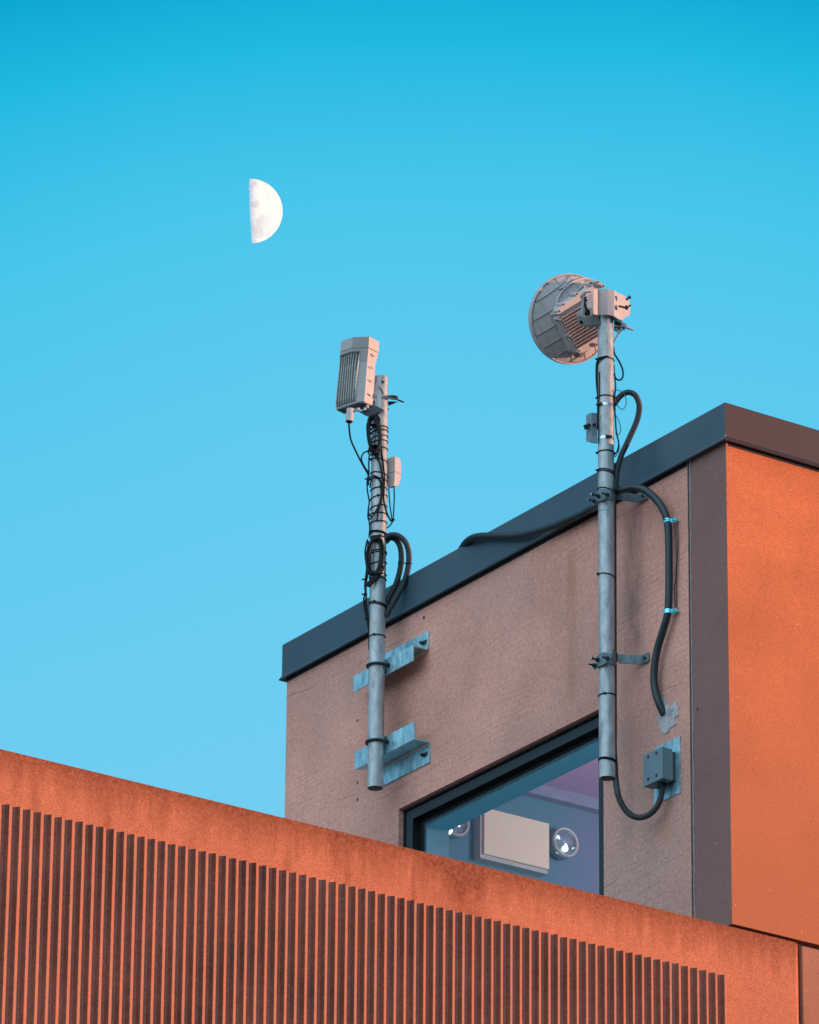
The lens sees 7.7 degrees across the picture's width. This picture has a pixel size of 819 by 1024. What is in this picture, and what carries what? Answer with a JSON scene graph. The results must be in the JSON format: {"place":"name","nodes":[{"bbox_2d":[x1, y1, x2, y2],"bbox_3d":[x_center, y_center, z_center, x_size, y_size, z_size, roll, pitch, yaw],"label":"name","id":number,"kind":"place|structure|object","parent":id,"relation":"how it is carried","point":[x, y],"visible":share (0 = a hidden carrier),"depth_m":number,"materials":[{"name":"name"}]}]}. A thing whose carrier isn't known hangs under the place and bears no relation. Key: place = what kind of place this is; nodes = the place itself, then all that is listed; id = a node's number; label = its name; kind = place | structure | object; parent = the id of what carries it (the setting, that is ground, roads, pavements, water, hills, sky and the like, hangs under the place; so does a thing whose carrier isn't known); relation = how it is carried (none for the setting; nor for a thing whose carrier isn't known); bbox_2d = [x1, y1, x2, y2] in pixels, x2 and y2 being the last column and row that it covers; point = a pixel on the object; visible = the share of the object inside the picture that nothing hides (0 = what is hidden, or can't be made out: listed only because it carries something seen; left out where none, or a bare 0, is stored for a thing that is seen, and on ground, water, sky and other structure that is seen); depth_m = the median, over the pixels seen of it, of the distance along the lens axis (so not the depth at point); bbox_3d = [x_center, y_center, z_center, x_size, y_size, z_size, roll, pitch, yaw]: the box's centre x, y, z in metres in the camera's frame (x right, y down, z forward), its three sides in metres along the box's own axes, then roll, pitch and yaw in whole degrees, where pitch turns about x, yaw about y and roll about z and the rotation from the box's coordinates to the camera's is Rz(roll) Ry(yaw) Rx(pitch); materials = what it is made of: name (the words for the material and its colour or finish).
{"place":"outdoors","nodes":[
{"label":"outdoors","id":0,"kind":"place"},
{"bbox_2d":[249,179,282,242],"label":"moon","id":1,"kind":"object","parent":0,"point":[266,210],"visible":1,"depth_m":8966.49,"materials":[{"name":"white"}]},
{"bbox_2d":[0,0,818,817],"label":"sky","id":2,"kind":"structure","parent":0,"point":[184,498],"materials":[{"name":"blue"}]},
{"label":"ground","id":3,"kind":"structure","parent":0,"visible":0},
{"bbox_2d":[0,749,798,1023],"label":"parapet wall","id":4,"kind":"structure","parent":3,"relation":"on","point":[123,901],"depth_m":20.47,"materials":[{"name":"orange concrete"}]},
{"bbox_2d":[798,946,818,1023],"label":"wall panel","id":5,"kind":"structure","parent":3,"relation":"on","point":[808,979],"depth_m":21.69,"materials":[{"name":"orange concrete"}]},
{"bbox_3d":[-1.584,7.268,23.141,10.200,7.978,8.817,16,-27,-31],"label":"lower building","id":6,"kind":"object","parent":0,"visible":0},
{"bbox_2d":[279,402,818,949],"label":"rooftop building","id":7,"kind":"structure","parent":6,"relation":"on","point":[491,692],"depth_m":22.51,"materials":[{"name":"beige paint"}]},
{"bbox_2d":[353,375,430,790],"bbox_3d":[-0.102,0.272,23.910,0.165,1.739,0.431,16,-27,-31],"label":"antenna mast","id":8,"kind":"object","parent":7,"relation":"attached to","point":[376,754],"visible":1,"depth_m":23.73,"materials":[{"name":"metal"}]},
{"bbox_2d":[361,450,369,473],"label":"thin cable","id":9,"kind":"object","parent":8,"relation":"attached to","point":[363,463],"visible":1,"depth_m":24.06,"materials":[{"name":"black rubber"}]},
{"bbox_2d":[363,539,368,628],"bbox_3d":[-0.169,0.281,23.891,0.026,0.378,0.007,0,-23,0],"label":"thin cable","id":10,"kind":"object","parent":8,"relation":"attached to","point":[364,584],"visible":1,"depth_m":23.88,"materials":[{"name":"black rubber"}]},
{"bbox_2d":[365,600,368,649],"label":"thin cable","id":11,"kind":"object","parent":8,"relation":"attached to","point":[368,628],"visible":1,"depth_m":23.81,"materials":[{"name":"black rubber"}]},
{"bbox_2d":[365,541,369,621],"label":"thin cable","id":12,"kind":"object","parent":8,"relation":"attached to","point":[366,593],"visible":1,"depth_m":23.86,"materials":[{"name":"black rubber"}]},
{"bbox_2d":[366,455,370,536],"bbox_3d":[-0.161,-0.062,24.023,0.019,0.350,0.006,0,-23,0],"label":"thin cable","id":13,"kind":"object","parent":8,"relation":"attached to","point":[367,492],"visible":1,"depth_m":24.04,"materials":[{"name":"black rubber"}]},
{"bbox_2d":[336,337,403,423],"bbox_3d":[-0.161,-0.502,24.177,0.271,0.349,0.166,-2,-23,6],"label":"radio unit","id":14,"kind":"object","parent":8,"relation":"attached to","point":[357,391],"visible":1,"depth_m":24.17,"materials":[{"name":"grey paint"}]},
{"bbox_2d":[348,423,368,477],"bbox_3d":[-0.200,-0.244,24.090,0.090,0.262,0.007,0,-23,0],"label":"thin cable","id":15,"kind":"object","parent":14,"relation":"hanging from","point":[355,448],"visible":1,"depth_m":24.09,"materials":[{"name":"black rubber"}]},
{"bbox_2d":[366,414,381,455],"bbox_3d":[-0.141,-0.309,24.096,0.062,0.189,0.054,1,-23,0],"label":"cable coil","id":16,"kind":"object","parent":8,"relation":"attached to","point":[369,425],"visible":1,"depth_m":24.08,"materials":[{"name":"black rubber"}]},
{"bbox_2d":[368,477,380,516],"bbox_3d":[-0.136,-0.059,24.004,0.054,0.174,0.005,0,-23,0],"label":"thin cable","id":17,"kind":"object","parent":8,"relation":"attached to","point":[370,487],"visible":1,"depth_m":24.02,"materials":[{"name":"black rubber"}]},
{"bbox_2d":[365,535,384,587],"bbox_3d":[-0.134,0.192,23.892,0.080,0.228,0.029,0,-23,0],"label":"cable coil","id":18,"kind":"object","parent":8,"relation":"attached to","point":[377,573],"visible":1,"depth_m":23.88,"materials":[{"name":"black rubber"}]},
{"bbox_2d":[367,475,382,519],"bbox_3d":[-0.136,-0.058,24.001,0.061,0.193,0.007,0,-23,0],"label":"thin cable","id":19,"kind":"object","parent":8,"relation":"attached to","point":[372,516],"visible":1,"depth_m":24.00,"materials":[{"name":"black rubber"}]},
{"bbox_2d":[374,455,383,518],"bbox_3d":[-0.128,-0.105,24.025,0.057,0.301,0.007,0,-23,0],"label":"thin cable","id":20,"kind":"object","parent":8,"relation":"attached to","point":[382,483],"visible":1,"depth_m":24.03,"materials":[{"name":"black rubber"}]},
{"bbox_2d":[381,445,391,521],"bbox_3d":[-0.092,-0.112,24.030,0.051,0.328,0.007,0,-23,0],"label":"thin cable","id":21,"kind":"object","parent":8,"relation":"attached to","point":[384,485],"visible":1,"depth_m":24.02,"materials":[{"name":"black rubber"}]},
{"bbox_2d":[387,456,400,487],"bbox_3d":[-0.068,-0.150,24.128,0.061,0.128,0.040,-17,-29,36],"label":"surge box","id":22,"kind":"object","parent":8,"relation":"attached to","point":[394,470],"visible":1,"depth_m":24.11,"materials":[{"name":"grey paint"}]},
{"bbox_2d":[388,487,391,518],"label":"thin cable","id":23,"kind":"object","parent":22,"relation":"hanging from","point":[389,501],"visible":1,"depth_m":24.05,"materials":[{"name":"black rubber"}]},
{"bbox_2d":[393,487,394,518],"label":"thin cable","id":24,"kind":"object","parent":22,"relation":"hanging from","point":[393,501],"visible":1,"depth_m":24.05,"materials":[{"name":"black rubber"}]},
{"bbox_2d":[385,538,403,609],"bbox_3d":[-0.062,0.239,23.924,0.083,0.324,0.024,0,-23,0],"label":"loop conduit","id":25,"kind":"object","parent":8,"relation":"attached to","point":[392,591],"visible":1,"depth_m":23.92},
{"bbox_2d":[384,532,411,617],"bbox_3d":[-0.047,0.246,23.899,0.113,0.363,0.024,0,-23,0],"label":"loop conduit","id":26,"kind":"object","parent":8,"relation":"attached to","point":[402,585],"visible":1,"depth_m":23.90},
{"bbox_2d":[449,821,469,838],"bbox_3d":[0.184,1.245,24.499,0.128,0.128,0.059,16,-27,-31],"label":"wall lamp","id":27,"kind":"object","parent":7,"relation":"attached to","point":[459,831],"visible":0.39,"depth_m":24.50,"materials":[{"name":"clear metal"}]},
{"bbox_2d":[403,713,603,895],"bbox_3d":[0.359,1.991,22.651,0.032,2.276,1.339,16,-27,-31],"label":"window","id":28,"kind":"structure","parent":7,"relation":"in","point":[562,744],"depth_m":23.08,"materials":[{"name":"black metal"}]},
{"bbox_2d":[474,810,548,876],"bbox_3d":[0.413,1.336,24.666,0.333,0.215,0.057,16,-27,-31],"label":"wall display","id":29,"kind":"object","parent":7,"relation":"attached to","point":[511,842],"depth_m":24.64},
{"bbox_2d":[458,503,597,547],"bbox_3d":[0.455,0.051,23.204,0.104,0.260,1.239,13,-26,-26],"label":"roof conduit","id":30,"kind":"object","parent":7,"relation":"attached to","point":[588,510],"visible":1,"depth_m":23.16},
{"bbox_2d":[549,827,578,859],"bbox_3d":[0.630,1.346,24.790,0.128,0.128,0.059,16,-27,-31],"label":"wall lamp","id":31,"kind":"object","parent":7,"relation":"attached to","point":[563,843],"visible":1,"depth_m":24.79,"materials":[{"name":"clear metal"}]},
{"bbox_2d":[587,315,648,780],"bbox_3d":[0.767,0.086,22.558,0.211,1.919,0.122,16,-27,-31],"label":"antenna mast","id":32,"kind":"object","parent":7,"relation":"attached to","point":[605,658],"visible":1,"depth_m":22.50,"materials":[{"name":"metal"}]},
{"bbox_2d":[583,413,596,443],"bbox_3d":[0.677,-0.314,22.738,0.050,0.138,0.057,-5,-24,13],"label":"junction box","id":33,"kind":"object","parent":32,"relation":"attached to","point":[590,426],"visible":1,"depth_m":22.73,"materials":[{"name":"grey metal"}]},
{"bbox_2d":[598,372,599,443],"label":"thin cable","id":34,"kind":"object","parent":32,"relation":"attached to","point":[598,407],"visible":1,"depth_m":22.74,"materials":[{"name":"black rubber"}]},
{"bbox_2d":[595,355,613,429],"bbox_3d":[0.729,-0.451,22.770,0.069,0.300,0.037,0,-23,2],"label":"thin cable","id":35,"kind":"object","parent":32,"relation":"attached to","point":[596,368],"visible":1,"depth_m":22.81,"materials":[{"name":"black rubber"}]},
{"bbox_2d":[576,289,633,332],"bbox_3d":[0.739,-0.754,22.901,0.223,0.164,0.135,8,-24,-17],"label":"mast head mount","id":36,"kind":"object","parent":32,"relation":"attached to","point":[601,302],"visible":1,"depth_m":22.88,"materials":[{"name":"grey metal"}]},
{"bbox_2d":[528,273,604,364],"bbox_3d":[0.609,-0.739,23.114,0.329,0.333,0.229,4,-23,-7],"label":"dish antenna","id":37,"kind":"object","parent":36,"relation":"attached to","point":[560,333],"visible":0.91,"depth_m":23.06,"materials":[{"name":"metal"}]},
{"bbox_2d":[614,377,618,455],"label":"thin cable","id":38,"kind":"object","parent":32,"relation":"attached to","point":[615,419],"visible":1,"depth_m":22.74,"materials":[{"name":"rubber"}]},
{"bbox_2d":[613,346,623,380],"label":"thin cable","id":39,"kind":"object","parent":32,"relation":"attached to","point":[620,365],"visible":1,"depth_m":22.82,"materials":[{"name":"black rubber"}]},
{"bbox_2d":[614,390,626,409],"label":"thin cable","id":40,"kind":"object","parent":32,"relation":"attached to","point":[625,398],"visible":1,"depth_m":22.76,"materials":[{"name":"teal rubber"}]},
{"bbox_2d":[613,389,641,489],"bbox_3d":[0.811,-0.268,22.713,0.114,0.412,0.023,0,-23,0],"label":"loop conduit","id":41,"kind":"object","parent":32,"relation":"attached to","point":[636,421],"visible":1,"depth_m":22.72,"materials":[{"name":"black rubber"}]},
{"bbox_2d":[612,463,664,820],"bbox_3d":[0.827,0.456,22.348,0.228,1.434,0.057,-15,-28,32],"label":"mast conduit","id":42,"kind":"object","parent":32,"relation":"attached to","point":[655,808],"visible":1,"depth_m":22.19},
{"bbox_2d":[615,484,672,715],"bbox_3d":[0.866,0.317,22.417,0.273,0.935,0.084,-14,-27,31],"label":"wall conduit","id":43,"kind":"object","parent":7,"relation":"attached to","point":[664,512],"depth_m":22.33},
{"bbox_2d":[643,736,680,804],"bbox_3d":[0.909,0.931,22.106,0.067,0.218,0.160,16,-27,-31],"label":"junction box","id":44,"kind":"object","parent":7,"relation":"attached to","point":[662,765],"visible":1,"depth_m":22.08,"materials":[{"name":"grey metal"}]},
{"bbox_2d":[663,517,678,523],"bbox_3d":[0.962,0.033,22.438,0.057,0.016,0.032,-11,-26,25],"label":"pipe clip","id":45,"kind":"object","parent":7,"relation":"attached to","point":[672,520],"visible":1,"depth_m":22.43,"materials":[{"name":"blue metal"}]},
{"bbox_2d":[664,608,679,614],"bbox_3d":[0.958,0.363,22.299,0.057,0.016,0.032,-11,-26,25],"label":"pipe clip","id":46,"kind":"object","parent":7,"relation":"attached to","point":[670,610],"visible":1,"depth_m":22.29,"materials":[{"name":"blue metal"}]},
{"bbox_2d":[674,522,676,607],"bbox_3d":[0.975,0.198,22.367,0.004,0.346,0.021,16,-27,-31],"label":"thin wire","id":47,"kind":"object","parent":7,"relation":"attached to","point":[676,564],"visible":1,"depth_m":22.36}
]}

